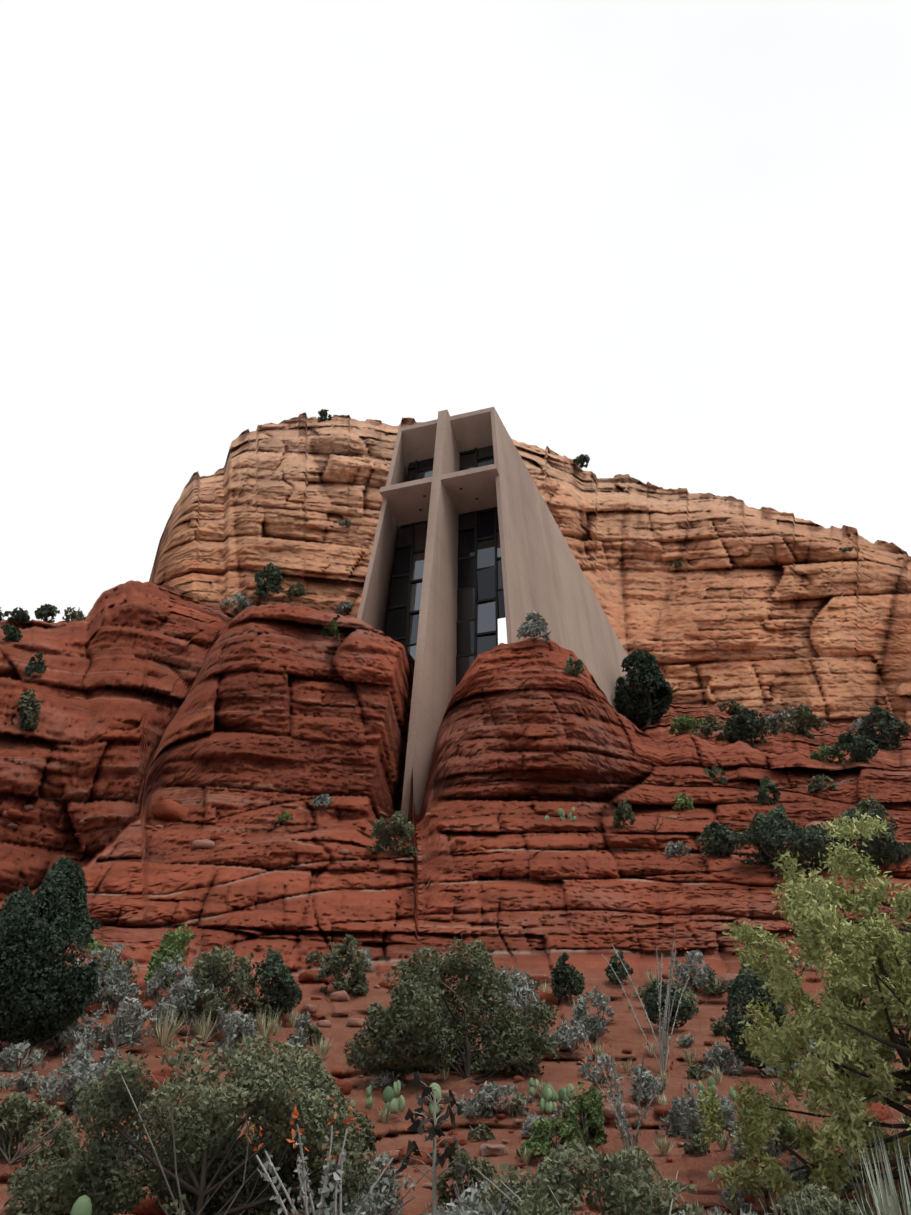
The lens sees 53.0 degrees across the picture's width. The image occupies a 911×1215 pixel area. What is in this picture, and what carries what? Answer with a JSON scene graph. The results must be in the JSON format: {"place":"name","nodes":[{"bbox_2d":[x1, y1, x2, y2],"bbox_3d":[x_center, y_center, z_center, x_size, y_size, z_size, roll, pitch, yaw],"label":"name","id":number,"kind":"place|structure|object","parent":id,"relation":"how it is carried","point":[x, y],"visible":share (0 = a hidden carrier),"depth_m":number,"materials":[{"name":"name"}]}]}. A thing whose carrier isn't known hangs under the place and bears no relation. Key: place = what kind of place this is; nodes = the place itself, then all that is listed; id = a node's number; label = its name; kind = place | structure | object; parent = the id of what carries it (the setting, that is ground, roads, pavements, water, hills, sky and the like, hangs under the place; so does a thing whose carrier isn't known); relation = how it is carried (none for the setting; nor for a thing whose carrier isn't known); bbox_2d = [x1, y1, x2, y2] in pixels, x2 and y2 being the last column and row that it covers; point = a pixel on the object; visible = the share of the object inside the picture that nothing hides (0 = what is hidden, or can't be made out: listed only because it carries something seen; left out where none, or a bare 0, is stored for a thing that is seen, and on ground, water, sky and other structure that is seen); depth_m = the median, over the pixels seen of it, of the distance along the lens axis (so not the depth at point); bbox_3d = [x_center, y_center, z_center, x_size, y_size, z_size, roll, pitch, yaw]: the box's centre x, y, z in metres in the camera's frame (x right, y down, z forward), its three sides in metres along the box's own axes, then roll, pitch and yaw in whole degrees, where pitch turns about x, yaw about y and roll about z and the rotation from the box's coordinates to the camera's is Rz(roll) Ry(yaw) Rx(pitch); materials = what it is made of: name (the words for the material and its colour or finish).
{"place":"outdoors","nodes":[
{"label":"outdoors","id":0,"kind":"place"},
{"bbox_2d":[0,412,910,1214],"bbox_3d":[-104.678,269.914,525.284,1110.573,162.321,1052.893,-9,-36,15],"label":"terrain","id":1,"kind":"structure","parent":0,"point":[174,678],"depth_m":37.49,"materials":[{"name":"red stone"}]},
{"bbox_2d":[0,1040,45,1070],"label":"sage plant","id":2,"kind":"object","parent":1,"relation":"on","point":[12,1053],"visible":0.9,"depth_m":10.67,"materials":[{"name":"grey plant"}]},
{"bbox_2d":[0,1091,79,1178],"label":"shrub","id":3,"kind":"object","parent":1,"relation":"on","point":[26,1116],"visible":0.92,"depth_m":7.21,"materials":[{"name":"green plant"}]},
{"bbox_2d":[0,856,102,1046],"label":"juniper tree","id":4,"kind":"object","parent":1,"relation":"on","point":[44,989],"visible":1,"depth_m":11.77,"materials":[{"name":"green plant"}]},
{"bbox_2d":[36,1011,95,1055],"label":"sage plant","id":5,"kind":"object","parent":1,"relation":"on","point":[69,1033],"visible":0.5,"depth_m":12.10,"materials":[{"name":"grey plant"}]},
{"bbox_2d":[70,1195,91,1214],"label":"prickly pear","id":6,"kind":"object","parent":1,"relation":"on","point":[82,1205],"visible":1,"depth_m":5.12,"materials":[{"name":"green plant"}]},
{"bbox_2d":[74,936,116,991],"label":"green shrub","id":7,"kind":"object","parent":1,"relation":"on","point":[94,945],"visible":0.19,"depth_m":15.66,"materials":[{"name":"green plant"}]},
{"bbox_2d":[57,1057,140,1109],"bbox_3d":[-3.784,5.207,9.787,1.007,0.673,1.006,3,-35,-2],"label":"sage plant","id":8,"kind":"object","parent":1,"relation":"on","point":[100,1069],"visible":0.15,"depth_m":9.61,"materials":[{"name":"grey plant"}]},
{"bbox_2d":[77,995,158,1048],"bbox_3d":[-4.631,5.794,12.585,1.099,0.840,1.016,12,-36,-15],"label":"sage plant","id":9,"kind":"object","parent":1,"relation":"on","point":[115,1033],"visible":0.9,"depth_m":12.61,"materials":[{"name":"grey plant"}]},
{"bbox_2d":[117,957,141,994],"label":"shrub","id":10,"kind":"object","parent":1,"relation":"on","point":[128,965],"visible":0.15,"depth_m":16.22,"materials":[{"name":"green plant"}]},
{"bbox_2d":[145,1005,189,1045],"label":"grass plant","id":11,"kind":"object","parent":1,"relation":"on","point":[166,1037],"depth_m":12.47,"materials":[{"name":"beige plant"}]},
{"bbox_2d":[149,975,230,1035],"bbox_3d":[-3.789,5.857,13.256,1.169,0.972,1.151,-9,-36,15],"label":"sage plant","id":12,"kind":"object","parent":1,"relation":"on","point":[186,983],"visible":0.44,"depth_m":13.16,"materials":[{"name":"grey plant"}]},
{"bbox_2d":[4,1018,377,1214],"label":"scrub oak","id":13,"kind":"object","parent":1,"relation":"on","point":[217,1166],"visible":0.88,"depth_m":5.54,"materials":[{"name":"green plant"}]},
{"bbox_2d":[191,1009,222,1043],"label":"grass plant","id":14,"kind":"object","parent":1,"relation":"on","point":[206,1033],"depth_m":12.91,"materials":[{"name":"beige plant"}]},
{"bbox_2d":[177,944,271,1029],"bbox_3d":[-3.513,5.840,13.913,1.512,1.344,1.573,-9,-36,15],"label":"scrub oak","id":15,"kind":"object","parent":1,"relation":"on","point":[208,968],"visible":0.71,"depth_m":13.72,"materials":[{"name":"green plant"}]},
{"bbox_2d":[228,948,302,1019],"bbox_3d":[-2.991,6.082,14.512,1.080,1.262,0.960,30,-44,-34],"label":"juniper plant","id":16,"kind":"object","parent":1,"relation":"on","point":[285,993],"visible":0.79,"depth_m":14.44,"materials":[{"name":"green plant"}]},
{"bbox_2d":[251,1006,282,1038],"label":"grass plant","id":17,"kind":"object","parent":1,"relation":"on","point":[269,1031],"depth_m":12.93,"materials":[{"name":"beige plant"}]},
{"bbox_2d":[312,1034,334,1059],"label":"grass plant","id":18,"kind":"object","parent":1,"relation":"on","point":[321,1051],"depth_m":11.92,"materials":[{"name":"beige plant"}]},
{"bbox_2d":[239,1090,407,1214],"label":"ocotillo","id":19,"kind":"object","parent":1,"relation":"on","point":[305,1189],"visible":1,"depth_m":4.52,"materials":[{"name":"grey bark stems"},{"name":"orange-red flowers"},{"name":"leaves"}]},
{"bbox_2d":[303,1094,376,1153],"bbox_3d":[-1.125,4.769,8.275,0.861,0.631,0.735,9,-36,-12],"label":"shrub","id":20,"kind":"object","parent":1,"relation":"on","point":[366,1133],"visible":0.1,"depth_m":8.23,"materials":[{"name":"green plant"}]},
{"bbox_2d":[316,1201,365,1214],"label":"sage plant","id":21,"kind":"object","parent":1,"relation":"on","point":[328,1211],"visible":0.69,"depth_m":4.50,"materials":[{"name":"grey plant"}]},
{"bbox_2d":[349,1085,372,1108],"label":"prickly pear cactus","id":22,"kind":"object","parent":1,"relation":"on","point":[369,1100],"visible":0.69,"depth_m":9.80,"materials":[{"name":"green plant"}]},
{"bbox_2d":[313,1151,445,1214],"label":"sage plant","id":23,"kind":"object","parent":1,"relation":"on","point":[382,1204],"visible":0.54,"depth_m":5.89,"materials":[{"name":"grey plant"}]},
{"bbox_2d":[366,811,419,858],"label":"shrub","id":24,"kind":"object","parent":1,"relation":"on","point":[400,825],"visible":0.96,"depth_m":28.13,"materials":[{"name":"green plant"}]},
{"bbox_2d":[382,1080,441,1116],"bbox_3d":[-0.458,5.194,9.690,0.639,0.335,0.408,3,-35,-3],"label":"prickly pear","id":25,"kind":"object","parent":1,"relation":"on","point":[394,1104],"visible":0.81,"depth_m":9.73,"materials":[{"name":"green plant"}]},
{"bbox_2d":[396,1071,464,1214],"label":"dry agave stalk","id":26,"kind":"object","parent":1,"relation":"on","point":[437,1158],"visible":0.98,"depth_m":5.30,"materials":[{"name":"plant"}]},
{"bbox_2d":[343,933,560,1084],"bbox_3d":[0.049,5.135,11.652,2.601,1.872,2.786,-9,-36,15],"label":"juniper bush","id":27,"kind":"object","parent":1,"relation":"on","point":[422,1027],"visible":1,"depth_m":11.18,"materials":[{"name":"green plant"}]},
{"bbox_2d":[0,924,910,1214],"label":"slope scrub","id":28,"kind":"object","parent":1,"relation":"on","point":[166,960],"visible":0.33,"depth_m":11.66,"materials":[{"name":"grey plant"}]},
{"bbox_2d":[0,562,910,815],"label":"shrubs","id":29,"kind":"object","parent":1,"relation":"on","point":[866,743],"visible":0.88,"depth_m":49.48,"materials":[{"name":"green plant"}]},
{"bbox_2d":[0,799,910,1214],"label":"rocks","id":30,"kind":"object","parent":1,"relation":"on","point":[166,809],"depth_m":11.96,"materials":[{"name":"red stone"}]},
{"bbox_2d":[455,1088,497,1128],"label":"sage plant","id":31,"kind":"object","parent":1,"relation":"on","point":[467,1111],"visible":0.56,"depth_m":9.64,"materials":[{"name":"grey plant"}]},
{"bbox_2d":[278,610,691,857],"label":"ledge shrubs","id":32,"kind":"object","parent":1,"relation":"on","point":[621,812],"visible":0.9,"depth_m":33.41,"materials":[{"name":"green plant"}]},
{"bbox_2d":[437,1177,538,1214],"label":"sage plant","id":33,"kind":"object","parent":1,"relation":"on","point":[475,1207],"visible":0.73,"depth_m":4.61,"materials":[{"name":"grey plant"}]},
{"bbox_2d":[357,407,632,821],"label":"chapel","id":34,"kind":"structure","parent":1,"relation":"on","point":[544,575],"depth_m":53.12,"materials":[{"name":"beige concrete"}]},
{"bbox_2d":[388,447,503,658],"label":"chapel mullions","id":35,"kind":"object","parent":34,"relation":"attached to","point":[476,601],"visible":0.23,"depth_m":52.71,"materials":[{"name":"black metal"}]},
{"bbox_2d":[498,618,506,644],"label":"blind window","id":36,"kind":"structure","parent":34,"relation":"attached to","point":[502,634],"depth_m":49.40,"materials":[{"name":"white"}]},
{"bbox_2d":[470,1079,539,1113],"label":"sage plant","id":37,"kind":"object","parent":1,"relation":"on","point":[481,1097],"visible":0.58,"depth_m":9.67,"materials":[{"name":"grey plant"}]},
{"bbox_2d":[528,1077,538,1096],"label":"prickly pear cactus","id":38,"kind":"object","parent":1,"relation":"on","point":[532,1084],"visible":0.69,"depth_m":10.16,"materials":[{"name":"green plant"}]},
{"bbox_2d":[520,1111,579,1137],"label":"sage plant","id":39,"kind":"object","parent":1,"relation":"on","point":[528,1123],"visible":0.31,"depth_m":8.74,"materials":[{"name":"grey plant"}]},
{"bbox_2d":[550,952,584,1005],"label":"juniper plant","id":40,"kind":"object","parent":1,"relation":"on","point":[567,979],"visible":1,"depth_m":16.32,"materials":[{"name":"green plant"}]},
{"bbox_2d":[547,1020,591,1053],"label":"sage plant","id":41,"kind":"object","parent":1,"relation":"on","point":[566,1040],"visible":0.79,"depth_m":12.44,"materials":[{"name":"grey plant"}]},
{"bbox_2d":[540,1083,598,1113],"bbox_3d":[1.136,5.064,9.463,0.375,0.290,0.858,12,-36,-15],"label":"prickly pear","id":42,"kind":"object","parent":1,"relation":"on","point":[549,1093],"visible":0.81,"depth_m":9.61,"materials":[{"name":"green plant"}]},
{"bbox_2d":[317,409,852,582],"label":"shrubs","id":43,"kind":"object","parent":1,"relation":"on","point":[580,460],"visible":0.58,"depth_m":198.21,"materials":[{"name":"green plant"}]},
{"bbox_2d":[473,1137,704,1214],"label":"scrub oak","id":44,"kind":"object","parent":1,"relation":"on","point":[630,1192],"visible":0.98,"depth_m":4.44,"materials":[{"name":"green plant"}]},
{"bbox_2d":[578,1052,623,1083],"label":"sage plant","id":45,"kind":"object","parent":1,"relation":"on","point":[584,1069],"visible":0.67,"depth_m":11.06,"materials":[{"name":"grey plant"}]},
{"bbox_2d":[605,950,633,987],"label":"shrub","id":46,"kind":"object","parent":1,"relation":"on","point":[620,971],"visible":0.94,"depth_m":17.21,"materials":[{"name":"green plant"}]},
{"bbox_2d":[582,1032,672,1165],"bbox_3d":[1.477,4.113,7.674,0.768,1.078,0.530,-9,-36,15],"label":"ocotillo","id":47,"kind":"object","parent":1,"relation":"on","point":[623,1125],"visible":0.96,"depth_m":7.71,"materials":[{"name":"grey plant"}]},
{"bbox_2d":[620,1065,665,1104],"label":"sage plant","id":48,"kind":"object","parent":1,"relation":"on","point":[648,1088],"visible":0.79,"depth_m":10.03,"materials":[{"name":"grey plant"}]},
{"bbox_2d":[614,648,672,728],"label":"pinyon pine by chapel","id":49,"kind":"object","parent":1,"relation":"on","point":[645,697],"visible":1,"depth_m":57.46,"materials":[{"name":"green plant"}]},
{"bbox_2d":[594,910,692,1073],"bbox_3d":[2.514,5.127,11.987,1.253,1.852,1.324,-9,-36,15],"label":"ocotillo","id":50,"kind":"object","parent":1,"relation":"on","point":[663,1040],"visible":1,"depth_m":11.79,"materials":[{"name":"grey plant"}]},
{"bbox_2d":[648,814,663,835],"bbox_3d":[6.529,7.109,29.175,0.490,1.052,0.704,5,-35,-6],"label":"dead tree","id":51,"kind":"object","parent":1,"relation":"on","point":[656,824],"visible":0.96,"depth_m":29.19,"materials":[{"name":"grey plant"}]},
{"bbox_2d":[645,978,692,1032],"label":"juniper plant","id":52,"kind":"object","parent":1,"relation":"on","point":[652,1000],"visible":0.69,"depth_m":13.93,"materials":[{"name":"green plant"}]},
{"bbox_2d":[654,1082,738,1137],"bbox_3d":[2.358,4.934,8.805,0.744,0.636,0.742,17,-38,-22],"label":"sage plant","id":53,"kind":"object","parent":1,"relation":"on","point":[690,1108],"visible":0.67,"depth_m":8.86,"materials":[{"name":"grey plant"}]},
{"bbox_2d":[694,821,735,857],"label":"juniper plant","id":54,"kind":"object","parent":1,"relation":"on","point":[718,844],"visible":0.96,"depth_m":26.88,"materials":[{"name":"green plant"}]},
{"bbox_2d":[697,1076,736,1100],"bbox_3d":[2.790,5.215,9.876,0.306,0.272,0.577,6,-35,-7],"label":"prickly pear","id":55,"kind":"object","parent":1,"relation":"on","point":[711,1083],"visible":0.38,"depth_m":9.91,"materials":[{"name":"green plant"}]},
{"bbox_2d":[701,1043,744,1075],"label":"sage plant","id":56,"kind":"object","parent":1,"relation":"on","point":[710,1058],"visible":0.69,"depth_m":11.38,"materials":[{"name":"grey plant"}]},
{"bbox_2d":[708,1159,746,1180],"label":"prickly pear cactus","id":57,"kind":"object","parent":1,"relation":"on","point":[710,1172],"visible":0.23,"depth_m":6.99,"materials":[{"name":"green plant"}]},
{"bbox_2d":[673,1194,782,1214],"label":"sage plant","id":58,"kind":"object","parent":1,"relation":"on","point":[725,1213],"visible":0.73,"depth_m":4.76,"materials":[{"name":"grey plant"}]},
{"bbox_2d":[722,960,788,1074],"bbox_3d":[3.811,5.266,11.604,0.863,1.556,0.847,5,-35,-6],"label":"juniper","id":59,"kind":"object","parent":1,"relation":"on","point":[740,982],"visible":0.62,"depth_m":11.50,"materials":[{"name":"green plant"}]},
{"bbox_2d":[728,1123,783,1160],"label":"sage plant","id":60,"kind":"object","parent":1,"relation":"on","point":[771,1149],"visible":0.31,"depth_m":7.55,"materials":[{"name":"grey plant"}]},
{"bbox_2d":[724,804,841,875],"bbox_3d":[9.108,6.587,25.411,3.074,2.310,3.035,-9,-36,15],"label":"juniper plant","id":61,"kind":"object","parent":1,"relation":"on","point":[771,830],"visible":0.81,"depth_m":24.70,"materials":[{"name":"green plant"}]},
{"bbox_2d":[695,809,910,1204],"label":"mesquite tree","id":62,"kind":"object","parent":1,"relation":"on","point":[873,956],"visible":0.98,"depth_m":6.44,"materials":[{"name":"green plant"}]},
{"bbox_2d":[758,1189,857,1214],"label":"yucca leaf","id":63,"kind":"object","parent":1,"relation":"on","point":[791,1206],"visible":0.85,"depth_m":4.87,"materials":[{"name":"plant"}]},
{"bbox_2d":[767,1183,867,1214],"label":"shrub","id":64,"kind":"object","parent":1,"relation":"on","point":[814,1195],"visible":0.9,"depth_m":5.14,"materials":[{"name":"green plant"}]},
{"bbox_2d":[783,1146,860,1191],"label":"sage plant","id":65,"kind":"object","parent":1,"relation":"on","point":[800,1174],"visible":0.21,"depth_m":6.74,"materials":[{"name":"grey plant"}]},
{"bbox_2d":[805,1117,910,1214],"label":"yucca blades","id":66,"kind":"object","parent":1,"relation":"on","point":[891,1199],"visible":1,"depth_m":4.72,"materials":[{"name":"plant"}]},
{"bbox_2d":[824,807,910,872],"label":"juniper plant","id":67,"kind":"object","parent":1,"relation":"on","point":[890,848],"visible":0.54,"depth_m":24.79,"materials":[{"name":"green plant"}]},
{"bbox_2d":[0,0,910,622],"label":"sky","id":68,"kind":"structure","parent":0,"point":[667,243],"materials":[{"name":"white"}]}
]}

